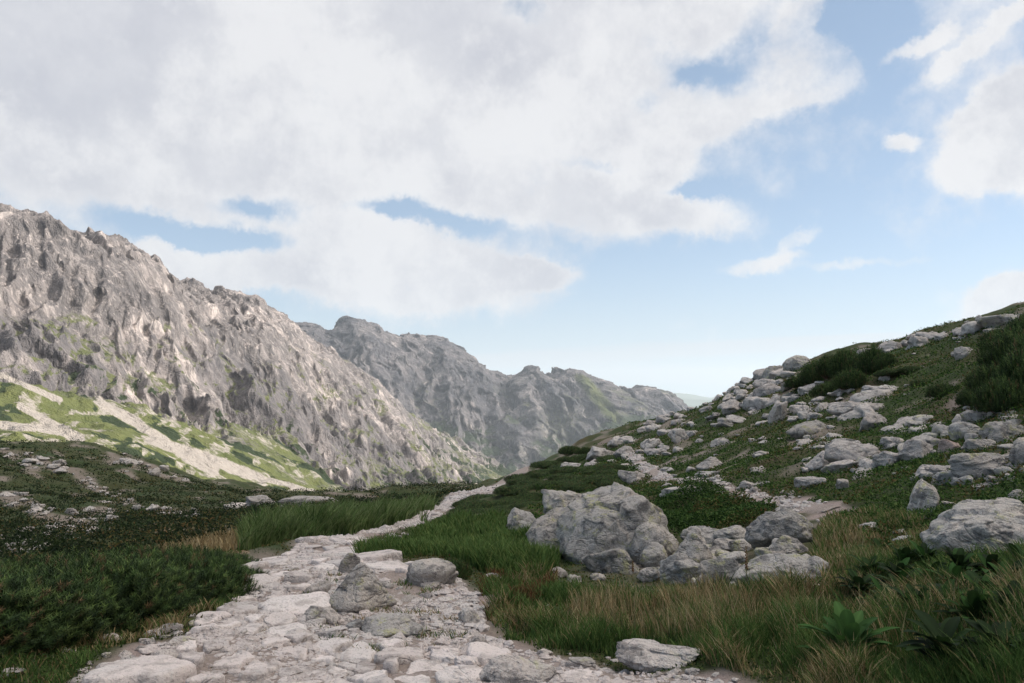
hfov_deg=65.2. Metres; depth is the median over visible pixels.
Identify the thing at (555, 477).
dwarf pine
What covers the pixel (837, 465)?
boulder
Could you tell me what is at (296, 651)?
paving stone
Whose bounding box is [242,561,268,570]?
paving stone
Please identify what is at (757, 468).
stone
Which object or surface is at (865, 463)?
stone
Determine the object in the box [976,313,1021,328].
boulder
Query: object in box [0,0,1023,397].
sky
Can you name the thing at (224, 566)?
dwarf pine
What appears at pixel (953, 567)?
herb
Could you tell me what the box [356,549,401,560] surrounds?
paving stone
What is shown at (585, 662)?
boulder
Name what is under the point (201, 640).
paving stone
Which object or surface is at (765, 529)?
boulder
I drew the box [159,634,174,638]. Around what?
stone
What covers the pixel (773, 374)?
stone
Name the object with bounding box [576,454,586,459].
dwarf pine
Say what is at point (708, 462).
boulder
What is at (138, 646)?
stone
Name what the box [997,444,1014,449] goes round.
stone
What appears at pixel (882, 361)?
dwarf pine
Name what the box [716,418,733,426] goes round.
stone
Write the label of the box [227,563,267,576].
dwarf pine
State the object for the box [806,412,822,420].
stone
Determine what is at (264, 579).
paving stone
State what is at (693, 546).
boulder
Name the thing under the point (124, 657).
stone
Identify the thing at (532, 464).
dwarf pine
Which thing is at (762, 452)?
stone
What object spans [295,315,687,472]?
mountain
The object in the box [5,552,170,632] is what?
dwarf pine
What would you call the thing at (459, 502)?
dwarf pine
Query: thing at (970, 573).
herb
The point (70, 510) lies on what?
stone
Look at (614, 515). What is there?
boulder
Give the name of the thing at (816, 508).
side path
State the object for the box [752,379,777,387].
stone
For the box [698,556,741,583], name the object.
boulder
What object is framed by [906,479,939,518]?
boulder
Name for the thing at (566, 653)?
ground cover
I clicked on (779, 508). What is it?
stone
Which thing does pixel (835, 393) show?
stone
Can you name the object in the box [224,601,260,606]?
paving stone
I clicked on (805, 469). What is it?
stone
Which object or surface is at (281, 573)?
paving stone
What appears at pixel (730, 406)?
stone
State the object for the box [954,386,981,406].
dwarf pine
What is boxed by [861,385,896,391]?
boulder
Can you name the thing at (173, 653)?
stone
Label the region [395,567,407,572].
paving stone
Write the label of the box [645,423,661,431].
stone
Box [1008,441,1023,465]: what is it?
boulder
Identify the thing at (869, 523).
boulder
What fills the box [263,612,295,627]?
paving stone
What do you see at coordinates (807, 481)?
boulder
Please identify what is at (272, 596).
paving stone
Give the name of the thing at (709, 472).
boulder
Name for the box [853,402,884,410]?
stone
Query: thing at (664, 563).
boulder
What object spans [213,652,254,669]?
paving stone
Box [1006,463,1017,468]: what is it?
stone
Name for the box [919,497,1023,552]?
boulder
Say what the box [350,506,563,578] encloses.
tall grass
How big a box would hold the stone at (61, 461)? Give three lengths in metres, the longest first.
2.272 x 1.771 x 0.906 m
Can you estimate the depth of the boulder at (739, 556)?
8.37 m
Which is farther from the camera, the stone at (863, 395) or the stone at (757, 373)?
the stone at (757, 373)
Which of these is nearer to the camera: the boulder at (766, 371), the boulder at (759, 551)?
the boulder at (759, 551)
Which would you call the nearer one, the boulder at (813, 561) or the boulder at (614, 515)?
the boulder at (813, 561)
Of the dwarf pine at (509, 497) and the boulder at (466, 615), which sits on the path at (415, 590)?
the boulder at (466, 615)
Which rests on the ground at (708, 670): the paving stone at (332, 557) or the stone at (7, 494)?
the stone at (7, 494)
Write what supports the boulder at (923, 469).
on the ground at (708, 670)
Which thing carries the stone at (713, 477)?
on the ground at (708, 670)
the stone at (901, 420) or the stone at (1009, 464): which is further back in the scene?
the stone at (901, 420)
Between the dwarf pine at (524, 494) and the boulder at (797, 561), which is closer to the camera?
the boulder at (797, 561)
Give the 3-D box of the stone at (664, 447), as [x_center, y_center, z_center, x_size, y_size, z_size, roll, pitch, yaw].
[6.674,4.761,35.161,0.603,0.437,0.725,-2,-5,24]
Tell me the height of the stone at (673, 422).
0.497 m
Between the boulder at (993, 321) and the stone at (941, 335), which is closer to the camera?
the boulder at (993, 321)
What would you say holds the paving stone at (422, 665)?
on the path at (415, 590)
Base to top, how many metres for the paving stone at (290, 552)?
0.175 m
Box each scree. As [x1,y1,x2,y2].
[0,315,1014,681]
[656,406,1015,569]
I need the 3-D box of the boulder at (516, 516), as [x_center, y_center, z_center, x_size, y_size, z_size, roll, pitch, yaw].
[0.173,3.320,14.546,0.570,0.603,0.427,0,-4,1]
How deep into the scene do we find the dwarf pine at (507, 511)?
19.68 m
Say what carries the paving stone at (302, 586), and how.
on the path at (415, 590)
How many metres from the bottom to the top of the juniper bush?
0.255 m
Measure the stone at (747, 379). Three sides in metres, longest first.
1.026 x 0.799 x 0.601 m
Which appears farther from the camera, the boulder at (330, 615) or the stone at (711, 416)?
the stone at (711, 416)
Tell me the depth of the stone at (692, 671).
4.28 m
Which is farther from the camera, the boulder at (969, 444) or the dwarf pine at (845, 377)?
the dwarf pine at (845, 377)
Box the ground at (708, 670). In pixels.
[0,302,1023,682]
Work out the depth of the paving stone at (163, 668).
4.27 m
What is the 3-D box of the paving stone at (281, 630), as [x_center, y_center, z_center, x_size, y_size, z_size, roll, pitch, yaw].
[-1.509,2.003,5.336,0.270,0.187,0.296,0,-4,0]
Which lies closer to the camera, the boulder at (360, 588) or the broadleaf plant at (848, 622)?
the broadleaf plant at (848, 622)
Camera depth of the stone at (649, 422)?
54.27 m
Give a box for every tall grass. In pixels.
[231,491,440,549]
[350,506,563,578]
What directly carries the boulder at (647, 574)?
on the ground at (708, 670)
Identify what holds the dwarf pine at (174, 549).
on the ground at (708, 670)
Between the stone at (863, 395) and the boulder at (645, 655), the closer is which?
the boulder at (645, 655)
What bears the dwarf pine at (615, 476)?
on the ground at (708, 670)
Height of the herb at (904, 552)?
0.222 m
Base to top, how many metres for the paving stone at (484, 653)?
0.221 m
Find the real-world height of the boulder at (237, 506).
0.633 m
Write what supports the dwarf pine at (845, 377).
on the ground at (708, 670)
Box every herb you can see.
[834,570,888,596]
[841,554,890,577]
[858,538,897,550]
[858,575,904,603]
[870,568,921,587]
[876,557,917,577]
[882,547,925,567]
[883,583,941,608]
[899,561,948,578]
[909,540,945,561]
[915,579,967,607]
[924,562,975,586]
[931,587,1001,620]
[933,545,982,573]
[946,570,1007,594]
[963,553,1009,575]
[979,559,1023,587]
[988,580,1023,623]
[999,543,1023,561]
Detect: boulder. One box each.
[0,667,25,677]
[104,515,118,522]
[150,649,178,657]
[167,635,197,643]
[224,503,246,508]
[245,495,274,505]
[278,496,334,504]
[304,605,340,625]
[318,629,342,637]
[329,562,396,613]
[338,553,360,572]
[346,619,364,629]
[361,612,430,636]
[406,558,458,585]
[420,581,440,588]
[458,608,479,623]
[469,635,487,642]
[479,655,555,682]
[506,507,535,528]
[525,507,569,558]
[541,489,581,513]
[552,566,567,577]
[555,482,668,564]
[560,462,580,466]
[565,657,595,668]
[566,574,581,581]
[581,548,638,573]
[586,446,613,460]
[590,573,605,580]
[615,638,701,671]
[618,470,644,484]
[627,521,678,563]
[637,567,659,582]
[640,438,661,449]
[640,542,667,566]
[659,485,701,497]
[659,552,688,583]
[661,559,700,584]
[668,428,688,442]
[672,527,712,563]
[680,526,717,543]
[695,471,719,477]
[696,456,721,470]
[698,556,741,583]
[711,538,732,548]
[713,525,745,539]
[716,551,746,562]
[728,538,751,551]
[733,553,821,585]
[738,480,754,489]
[744,508,813,549]
[754,547,784,555]
[758,365,782,379]
[768,400,787,425]
[768,535,807,553]
[782,355,810,370]
[794,476,826,488]
[805,451,830,470]
[807,556,829,575]
[820,459,858,473]
[824,440,880,461]
[826,400,862,415]
[835,479,848,488]
[859,412,886,431]
[859,522,877,529]
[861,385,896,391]
[872,451,900,467]
[892,535,914,540]
[898,439,932,461]
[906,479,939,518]
[910,464,933,480]
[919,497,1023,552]
[928,465,949,473]
[937,439,960,457]
[939,501,955,509]
[948,421,980,439]
[948,452,1007,479]
[952,327,960,335]
[953,346,972,359]
[960,439,996,452]
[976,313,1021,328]
[978,419,1023,443]
[1005,489,1023,500]
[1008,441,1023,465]
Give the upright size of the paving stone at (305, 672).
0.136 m
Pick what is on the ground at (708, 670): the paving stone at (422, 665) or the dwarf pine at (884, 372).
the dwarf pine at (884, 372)
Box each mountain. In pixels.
[0,203,511,491]
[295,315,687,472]
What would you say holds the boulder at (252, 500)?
on the ground at (708, 670)
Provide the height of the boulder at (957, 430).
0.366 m
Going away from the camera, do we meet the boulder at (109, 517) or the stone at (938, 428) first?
the stone at (938, 428)
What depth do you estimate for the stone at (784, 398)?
35.44 m
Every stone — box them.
[0,491,15,496]
[52,459,66,465]
[64,508,78,513]
[68,677,82,682]
[82,654,196,682]
[118,650,132,657]
[120,655,134,659]
[121,459,138,464]
[134,645,147,650]
[138,644,161,653]
[143,623,182,638]
[144,638,155,644]
[148,467,159,476]
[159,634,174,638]
[163,642,177,645]
[176,640,196,653]
[178,651,204,667]
[185,673,224,682]
[188,618,198,625]
[191,621,240,633]
[193,615,218,625]
[196,611,230,618]
[197,633,235,644]
[203,638,229,654]
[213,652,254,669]
[216,604,257,613]
[224,601,236,606]
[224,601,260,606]
[231,596,255,601]
[236,640,253,649]
[238,668,267,681]
[240,623,262,634]
[241,573,280,591]
[241,636,259,641]
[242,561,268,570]
[244,614,265,622]
[245,663,277,673]
[258,591,330,614]
[258,646,307,665]
[259,556,293,560]
[261,637,289,647]
[263,582,279,588]
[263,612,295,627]
[267,569,281,574]
[267,594,282,599]
[267,622,306,636]
[268,558,288,564]
[270,563,286,567]
[271,571,288,576]
[277,668,328,682]
[281,550,297,555]
[283,583,310,589]
[284,570,314,582]
[287,632,312,643]
[295,535,327,542]
[297,555,311,557]
[301,580,330,593]
[301,618,325,625]
[311,557,330,564]
[311,655,334,663]
[313,637,351,654]
[314,562,334,568]
[321,546,356,553]
[322,545,338,550]
[325,678,352,682]
[326,558,341,567]
[327,666,347,676]
[328,555,343,559]
[329,535,353,541]
[338,661,355,668]
[340,641,376,661]
[345,540,355,545]
[347,670,387,682]
[354,660,375,674]
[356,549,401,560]
[365,561,407,570]
[366,674,394,682]
[374,647,424,664]
[375,638,404,649]
[379,580,393,588]
[383,657,398,673]
[393,674,430,682]
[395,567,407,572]
[400,594,418,601]
[406,659,447,673]
[418,612,429,615]
[419,592,432,598]
[428,645,459,651]
[430,647,460,663]
[435,664,481,682]
[454,655,477,665]
[466,641,511,664]
[537,648,552,654]
[559,669,602,679]
[583,462,595,466]
[607,439,624,447]
[613,446,633,457]
[618,436,635,443]
[635,449,643,453]
[637,425,645,432]
[644,448,664,456]
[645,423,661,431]
[646,420,654,425]
[655,415,669,422]
[656,429,670,435]
[660,445,669,449]
[664,668,681,674]
[670,419,684,425]
[685,667,699,674]
[686,431,695,436]
[699,405,711,411]
[707,415,717,418]
[708,547,720,550]
[709,475,724,479]
[710,438,731,447]
[714,549,728,556]
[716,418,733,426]
[721,399,740,414]
[722,394,732,401]
[726,415,745,422]
[735,393,747,400]
[741,377,753,383]
[742,396,769,410]
[747,409,757,415]
[750,467,765,473]
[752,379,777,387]
[752,383,780,396]
[752,451,768,457]
[753,368,765,379]
[755,420,767,425]
[761,413,768,418]
[764,396,782,407]
[768,368,782,378]
[776,505,786,511]
[781,383,790,391]
[781,396,789,401]
[786,420,825,438]
[787,394,795,401]
[789,405,814,414]
[797,383,818,395]
[797,411,809,419]
[797,438,812,448]
[801,467,809,471]
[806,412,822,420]
[811,396,826,401]
[811,445,824,448]
[815,402,828,411]
[826,433,836,437]
[831,389,844,395]
[833,438,855,440]
[837,410,862,420]
[850,389,893,402]
[852,468,873,479]
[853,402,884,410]
[856,403,874,417]
[856,457,869,467]
[859,458,873,468]
[877,342,901,350]
[879,424,906,434]
[879,437,903,449]
[893,416,912,425]
[897,442,904,450]
[904,420,929,427]
[905,336,928,349]
[908,427,925,432]
[911,435,939,446]
[912,415,929,420]
[915,331,938,340]
[919,432,938,437]
[931,423,948,433]
[931,470,953,484]
[934,332,947,341]
[940,431,947,437]
[949,475,974,484]
[952,414,961,421]
[960,321,983,335]
[960,410,986,422]
[964,433,975,439]
[973,482,997,490]
[984,475,1002,481]
[987,411,999,416]
[991,466,1013,475]
[997,411,1016,418]
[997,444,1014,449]
[998,415,1017,421]
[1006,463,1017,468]
[1013,437,1023,444]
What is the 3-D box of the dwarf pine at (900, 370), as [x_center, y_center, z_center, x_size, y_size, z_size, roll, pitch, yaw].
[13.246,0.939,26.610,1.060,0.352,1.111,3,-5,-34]
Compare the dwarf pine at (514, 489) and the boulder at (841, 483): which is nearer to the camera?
the boulder at (841, 483)
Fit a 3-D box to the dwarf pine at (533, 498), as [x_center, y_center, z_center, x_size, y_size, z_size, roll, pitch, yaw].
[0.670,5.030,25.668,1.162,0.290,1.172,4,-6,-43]
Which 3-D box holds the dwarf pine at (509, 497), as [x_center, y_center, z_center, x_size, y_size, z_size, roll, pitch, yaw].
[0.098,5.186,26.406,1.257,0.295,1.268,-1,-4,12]
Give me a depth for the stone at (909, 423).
17.74 m
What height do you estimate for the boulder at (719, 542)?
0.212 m
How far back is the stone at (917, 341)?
32.65 m
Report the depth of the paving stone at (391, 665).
4.60 m
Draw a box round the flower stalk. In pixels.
[745,546,747,582]
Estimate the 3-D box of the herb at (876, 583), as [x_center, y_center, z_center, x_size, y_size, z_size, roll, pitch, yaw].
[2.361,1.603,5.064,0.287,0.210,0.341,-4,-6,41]
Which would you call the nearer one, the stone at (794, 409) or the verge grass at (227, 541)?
the verge grass at (227, 541)
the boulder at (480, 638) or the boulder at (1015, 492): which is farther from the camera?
the boulder at (1015, 492)
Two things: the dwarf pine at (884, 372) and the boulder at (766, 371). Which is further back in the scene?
the boulder at (766, 371)
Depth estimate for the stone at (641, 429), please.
53.83 m
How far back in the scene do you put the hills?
13117.76 m
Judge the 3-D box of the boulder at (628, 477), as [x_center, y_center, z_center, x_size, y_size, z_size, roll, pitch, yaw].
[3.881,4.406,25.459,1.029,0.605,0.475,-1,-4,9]
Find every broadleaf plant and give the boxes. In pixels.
[797,601,900,653]
[896,609,981,660]
[950,618,1023,662]
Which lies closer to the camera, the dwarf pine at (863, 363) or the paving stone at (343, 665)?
the paving stone at (343, 665)
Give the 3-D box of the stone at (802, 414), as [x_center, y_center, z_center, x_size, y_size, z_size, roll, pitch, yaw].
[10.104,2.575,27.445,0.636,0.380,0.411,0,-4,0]
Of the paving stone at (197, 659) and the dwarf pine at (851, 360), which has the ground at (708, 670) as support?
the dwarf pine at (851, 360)
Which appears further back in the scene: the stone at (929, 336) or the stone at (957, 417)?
the stone at (929, 336)
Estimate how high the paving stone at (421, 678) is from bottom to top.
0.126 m
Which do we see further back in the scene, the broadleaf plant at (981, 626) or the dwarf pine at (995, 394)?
the dwarf pine at (995, 394)
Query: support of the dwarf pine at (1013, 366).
on the ground at (708, 670)
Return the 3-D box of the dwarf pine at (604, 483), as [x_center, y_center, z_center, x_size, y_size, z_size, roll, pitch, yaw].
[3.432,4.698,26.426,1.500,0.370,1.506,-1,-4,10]
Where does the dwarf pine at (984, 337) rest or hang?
on the ground at (708, 670)
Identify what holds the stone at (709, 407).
on the ground at (708, 670)
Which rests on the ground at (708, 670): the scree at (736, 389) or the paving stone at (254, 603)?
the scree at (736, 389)
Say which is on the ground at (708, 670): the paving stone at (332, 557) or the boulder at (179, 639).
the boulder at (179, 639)
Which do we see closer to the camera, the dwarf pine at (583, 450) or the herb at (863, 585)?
the herb at (863, 585)
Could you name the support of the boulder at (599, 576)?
on the ground at (708, 670)
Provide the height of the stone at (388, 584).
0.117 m
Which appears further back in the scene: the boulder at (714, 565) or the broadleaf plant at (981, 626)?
the boulder at (714, 565)
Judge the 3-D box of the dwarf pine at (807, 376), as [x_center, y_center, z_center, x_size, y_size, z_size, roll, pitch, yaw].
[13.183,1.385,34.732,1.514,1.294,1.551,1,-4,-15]
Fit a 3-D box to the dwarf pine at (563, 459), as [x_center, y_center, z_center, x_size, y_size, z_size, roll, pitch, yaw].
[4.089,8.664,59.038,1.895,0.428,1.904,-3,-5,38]
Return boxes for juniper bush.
[444,556,472,579]
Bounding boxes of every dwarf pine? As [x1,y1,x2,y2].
[0,551,78,573]
[0,561,143,649]
[0,564,115,656]
[0,569,90,664]
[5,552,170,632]
[9,545,131,563]
[50,548,201,621]
[90,541,182,560]
[126,552,217,616]
[130,542,217,560]
[131,551,244,602]
[175,551,262,596]
[178,544,244,567]
[220,547,262,564]
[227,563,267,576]
[449,503,488,511]
[450,499,475,507]
[458,494,491,500]
[458,499,494,508]
[468,493,496,498]
[485,508,510,514]
[492,484,531,495]
[495,505,510,509]
[497,494,517,499]
[503,473,524,481]
[506,478,523,484]
[510,502,537,508]
[514,475,537,478]
[515,478,543,485]
[515,491,542,498]
[520,494,542,500]
[528,480,559,489]
[529,469,549,474]
[530,460,544,468]
[530,472,549,477]
[533,461,559,468]
[544,473,575,480]
[545,465,584,474]
[548,463,561,468]
[553,482,594,492]
[556,456,569,461]
[558,445,577,454]
[566,455,581,462]
[574,446,590,454]
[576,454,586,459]
[578,468,597,474]
[591,462,627,469]
[594,457,611,461]
[594,467,621,470]
[595,478,627,487]
[596,454,613,458]
[606,474,619,479]
[782,373,804,388]
[799,360,823,385]
[809,381,836,397]
[813,353,834,378]
[826,347,856,377]
[830,367,867,389]
[841,352,860,371]
[853,342,883,375]
[872,351,899,371]
[872,368,900,376]
[891,365,921,374]
[906,378,933,385]
[924,381,959,399]
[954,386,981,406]
[961,361,997,389]
[970,374,1023,414]
[973,323,1023,367]
[975,325,1003,347]
[988,343,1023,386]
[1004,312,1023,332]
[1004,332,1023,359]
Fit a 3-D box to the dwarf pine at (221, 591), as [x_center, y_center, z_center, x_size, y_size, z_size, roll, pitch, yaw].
[-2.850,1.999,6.550,1.271,0.541,1.381,-2,-5,28]
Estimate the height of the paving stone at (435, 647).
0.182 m
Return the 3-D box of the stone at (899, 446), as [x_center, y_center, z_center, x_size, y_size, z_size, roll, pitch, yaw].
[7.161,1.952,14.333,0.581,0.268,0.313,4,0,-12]
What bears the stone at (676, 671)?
on the ground at (708, 670)
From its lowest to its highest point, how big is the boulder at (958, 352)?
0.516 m
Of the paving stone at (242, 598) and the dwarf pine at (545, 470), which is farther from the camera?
the dwarf pine at (545, 470)
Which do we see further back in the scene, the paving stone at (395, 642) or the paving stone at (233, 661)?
the paving stone at (395, 642)
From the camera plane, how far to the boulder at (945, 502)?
9.35 m
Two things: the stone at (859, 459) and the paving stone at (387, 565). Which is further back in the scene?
the stone at (859, 459)
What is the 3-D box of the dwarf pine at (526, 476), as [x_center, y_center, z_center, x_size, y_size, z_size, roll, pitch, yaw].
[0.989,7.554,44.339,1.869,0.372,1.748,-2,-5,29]
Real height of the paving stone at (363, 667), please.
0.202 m
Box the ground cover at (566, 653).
[0,511,1011,682]
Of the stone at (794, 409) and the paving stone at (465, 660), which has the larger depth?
the stone at (794, 409)
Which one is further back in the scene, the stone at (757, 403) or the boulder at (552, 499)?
the stone at (757, 403)
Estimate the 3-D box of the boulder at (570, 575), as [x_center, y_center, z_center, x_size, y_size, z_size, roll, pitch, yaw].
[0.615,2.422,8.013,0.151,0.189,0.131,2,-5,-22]
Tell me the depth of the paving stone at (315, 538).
11.56 m
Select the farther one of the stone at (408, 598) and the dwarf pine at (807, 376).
the dwarf pine at (807, 376)
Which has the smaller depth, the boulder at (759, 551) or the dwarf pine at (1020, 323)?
the boulder at (759, 551)
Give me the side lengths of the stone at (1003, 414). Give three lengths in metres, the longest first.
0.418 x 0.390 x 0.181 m
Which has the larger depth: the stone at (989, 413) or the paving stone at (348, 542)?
the stone at (989, 413)
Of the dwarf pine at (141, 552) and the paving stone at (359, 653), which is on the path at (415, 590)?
the paving stone at (359, 653)
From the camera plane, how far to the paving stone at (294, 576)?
7.22 m
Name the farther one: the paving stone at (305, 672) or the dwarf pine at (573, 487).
the dwarf pine at (573, 487)
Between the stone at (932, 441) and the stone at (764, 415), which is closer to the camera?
the stone at (932, 441)
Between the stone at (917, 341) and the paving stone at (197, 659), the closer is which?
the paving stone at (197, 659)
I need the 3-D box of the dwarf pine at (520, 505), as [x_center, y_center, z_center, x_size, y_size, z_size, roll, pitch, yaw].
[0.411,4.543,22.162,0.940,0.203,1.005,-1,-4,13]
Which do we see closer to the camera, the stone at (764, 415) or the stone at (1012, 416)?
the stone at (1012, 416)
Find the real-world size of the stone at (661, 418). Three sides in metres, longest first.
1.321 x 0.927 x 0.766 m
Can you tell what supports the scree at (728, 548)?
on the ground at (708, 670)
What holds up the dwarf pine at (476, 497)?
on the ground at (708, 670)
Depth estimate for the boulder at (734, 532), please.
10.45 m
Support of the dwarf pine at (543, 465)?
on the ground at (708, 670)
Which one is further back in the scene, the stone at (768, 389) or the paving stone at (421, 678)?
the stone at (768, 389)
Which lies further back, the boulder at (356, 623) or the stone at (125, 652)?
the boulder at (356, 623)
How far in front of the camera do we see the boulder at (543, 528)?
10.25 m
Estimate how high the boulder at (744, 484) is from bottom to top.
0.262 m
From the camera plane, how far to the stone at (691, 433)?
36.27 m
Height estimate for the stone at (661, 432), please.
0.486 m
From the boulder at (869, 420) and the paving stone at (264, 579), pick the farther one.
the boulder at (869, 420)
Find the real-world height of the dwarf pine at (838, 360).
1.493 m
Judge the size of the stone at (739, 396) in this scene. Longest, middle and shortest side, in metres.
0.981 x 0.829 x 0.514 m
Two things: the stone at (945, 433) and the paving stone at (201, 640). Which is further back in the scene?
the stone at (945, 433)
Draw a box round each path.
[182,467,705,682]
[629,454,838,513]
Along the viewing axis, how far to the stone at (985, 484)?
9.95 m
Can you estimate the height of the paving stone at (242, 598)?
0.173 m
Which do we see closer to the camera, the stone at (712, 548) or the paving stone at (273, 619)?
the paving stone at (273, 619)
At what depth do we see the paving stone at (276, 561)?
8.22 m
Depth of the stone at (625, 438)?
52.84 m
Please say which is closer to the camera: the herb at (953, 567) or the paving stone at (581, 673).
the paving stone at (581, 673)
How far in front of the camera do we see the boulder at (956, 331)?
29.07 m
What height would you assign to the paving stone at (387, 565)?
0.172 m
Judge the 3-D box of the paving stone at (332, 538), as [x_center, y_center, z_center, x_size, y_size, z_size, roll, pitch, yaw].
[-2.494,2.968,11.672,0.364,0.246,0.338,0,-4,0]
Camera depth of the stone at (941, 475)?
10.65 m
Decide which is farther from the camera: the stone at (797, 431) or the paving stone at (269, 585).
the stone at (797, 431)
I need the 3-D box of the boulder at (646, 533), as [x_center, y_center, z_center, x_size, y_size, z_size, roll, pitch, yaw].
[1.660,2.424,9.404,0.610,0.598,0.455,-1,-4,10]
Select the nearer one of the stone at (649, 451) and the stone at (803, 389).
the stone at (803, 389)
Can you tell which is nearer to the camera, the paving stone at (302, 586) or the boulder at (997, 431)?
the paving stone at (302, 586)
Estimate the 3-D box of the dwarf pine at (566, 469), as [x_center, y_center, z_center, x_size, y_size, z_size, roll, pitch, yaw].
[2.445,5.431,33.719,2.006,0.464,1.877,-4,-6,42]
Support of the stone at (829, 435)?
on the ground at (708, 670)
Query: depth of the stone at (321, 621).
5.59 m
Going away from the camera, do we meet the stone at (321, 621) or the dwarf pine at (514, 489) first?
the stone at (321, 621)
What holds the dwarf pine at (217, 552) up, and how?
on the ground at (708, 670)
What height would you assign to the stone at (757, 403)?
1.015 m
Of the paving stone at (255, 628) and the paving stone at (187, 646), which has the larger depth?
the paving stone at (255, 628)
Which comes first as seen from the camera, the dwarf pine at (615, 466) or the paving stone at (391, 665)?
the paving stone at (391, 665)
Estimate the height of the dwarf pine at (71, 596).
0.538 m
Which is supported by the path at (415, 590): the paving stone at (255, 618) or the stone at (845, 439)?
the paving stone at (255, 618)
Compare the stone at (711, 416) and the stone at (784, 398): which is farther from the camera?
the stone at (711, 416)
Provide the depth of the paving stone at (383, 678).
4.29 m
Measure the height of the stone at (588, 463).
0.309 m
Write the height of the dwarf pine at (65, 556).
0.632 m
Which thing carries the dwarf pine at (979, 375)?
on the ground at (708, 670)
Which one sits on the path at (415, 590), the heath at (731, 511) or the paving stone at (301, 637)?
the paving stone at (301, 637)
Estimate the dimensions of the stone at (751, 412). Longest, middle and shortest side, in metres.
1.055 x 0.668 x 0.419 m
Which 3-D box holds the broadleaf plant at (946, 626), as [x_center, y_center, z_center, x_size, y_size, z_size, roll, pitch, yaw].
[1.938,1.351,3.547,0.423,0.214,0.394,-3,-5,38]
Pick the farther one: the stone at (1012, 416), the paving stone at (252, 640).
the stone at (1012, 416)
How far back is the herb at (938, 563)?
5.23 m
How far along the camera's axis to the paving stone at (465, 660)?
4.68 m
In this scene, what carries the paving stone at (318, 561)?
on the path at (415, 590)
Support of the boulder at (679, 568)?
on the ground at (708, 670)
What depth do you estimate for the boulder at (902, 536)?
7.68 m
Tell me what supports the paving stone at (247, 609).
on the path at (415, 590)
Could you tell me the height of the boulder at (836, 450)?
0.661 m
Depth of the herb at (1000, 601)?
3.88 m
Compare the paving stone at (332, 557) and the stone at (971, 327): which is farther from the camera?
the stone at (971, 327)
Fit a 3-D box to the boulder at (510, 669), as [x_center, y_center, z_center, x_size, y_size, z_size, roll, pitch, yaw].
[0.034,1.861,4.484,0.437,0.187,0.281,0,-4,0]
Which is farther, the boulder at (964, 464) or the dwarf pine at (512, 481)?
the dwarf pine at (512, 481)
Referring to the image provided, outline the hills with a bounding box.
[673,393,714,407]
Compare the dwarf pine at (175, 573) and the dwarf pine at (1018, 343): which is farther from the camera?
the dwarf pine at (1018, 343)
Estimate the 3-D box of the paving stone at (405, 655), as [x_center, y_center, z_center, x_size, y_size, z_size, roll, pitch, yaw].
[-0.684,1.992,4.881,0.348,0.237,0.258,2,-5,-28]
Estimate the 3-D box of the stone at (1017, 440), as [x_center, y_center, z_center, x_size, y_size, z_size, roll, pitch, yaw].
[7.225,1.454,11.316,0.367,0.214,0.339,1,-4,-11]
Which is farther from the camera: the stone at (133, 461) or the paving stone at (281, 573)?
the stone at (133, 461)
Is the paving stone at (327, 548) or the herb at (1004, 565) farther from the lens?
the paving stone at (327, 548)
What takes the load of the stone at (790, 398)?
on the ground at (708, 670)
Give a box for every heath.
[0,436,515,566]
[525,302,1023,550]
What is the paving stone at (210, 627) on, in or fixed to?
on the path at (415, 590)
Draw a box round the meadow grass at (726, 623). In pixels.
[472,503,1023,682]
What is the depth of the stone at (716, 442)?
27.84 m
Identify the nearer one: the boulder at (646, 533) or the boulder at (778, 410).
the boulder at (646, 533)
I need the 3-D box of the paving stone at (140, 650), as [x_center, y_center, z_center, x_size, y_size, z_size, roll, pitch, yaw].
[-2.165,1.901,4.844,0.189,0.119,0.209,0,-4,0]
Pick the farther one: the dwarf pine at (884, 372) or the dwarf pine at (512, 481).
the dwarf pine at (512, 481)
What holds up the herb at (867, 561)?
on the ground at (708, 670)
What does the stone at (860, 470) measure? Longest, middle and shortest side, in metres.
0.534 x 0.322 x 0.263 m
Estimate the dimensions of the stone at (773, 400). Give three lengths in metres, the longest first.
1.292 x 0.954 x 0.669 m
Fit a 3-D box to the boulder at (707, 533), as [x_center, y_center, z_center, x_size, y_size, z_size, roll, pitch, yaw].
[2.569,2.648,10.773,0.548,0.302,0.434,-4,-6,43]
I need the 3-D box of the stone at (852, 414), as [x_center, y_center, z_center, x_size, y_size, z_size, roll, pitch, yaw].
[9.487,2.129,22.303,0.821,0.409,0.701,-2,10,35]
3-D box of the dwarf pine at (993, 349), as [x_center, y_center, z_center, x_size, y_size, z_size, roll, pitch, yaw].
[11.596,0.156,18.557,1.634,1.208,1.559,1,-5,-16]
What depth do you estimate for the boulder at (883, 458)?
13.92 m
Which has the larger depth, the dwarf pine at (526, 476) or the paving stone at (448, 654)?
the dwarf pine at (526, 476)
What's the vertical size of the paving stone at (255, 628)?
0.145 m
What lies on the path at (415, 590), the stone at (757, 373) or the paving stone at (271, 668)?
the paving stone at (271, 668)
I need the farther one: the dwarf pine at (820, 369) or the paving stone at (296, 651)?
the dwarf pine at (820, 369)
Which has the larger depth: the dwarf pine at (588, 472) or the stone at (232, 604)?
the dwarf pine at (588, 472)
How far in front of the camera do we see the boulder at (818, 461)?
15.88 m
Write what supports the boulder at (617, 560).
on the ground at (708, 670)
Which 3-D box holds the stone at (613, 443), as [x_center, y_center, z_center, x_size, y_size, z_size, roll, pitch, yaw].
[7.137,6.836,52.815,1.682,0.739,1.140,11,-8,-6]
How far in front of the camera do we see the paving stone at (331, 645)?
5.07 m
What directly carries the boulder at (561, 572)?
on the ground at (708, 670)
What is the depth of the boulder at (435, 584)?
7.21 m
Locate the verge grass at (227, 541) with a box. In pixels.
[0,525,470,682]
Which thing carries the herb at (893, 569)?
on the ground at (708, 670)

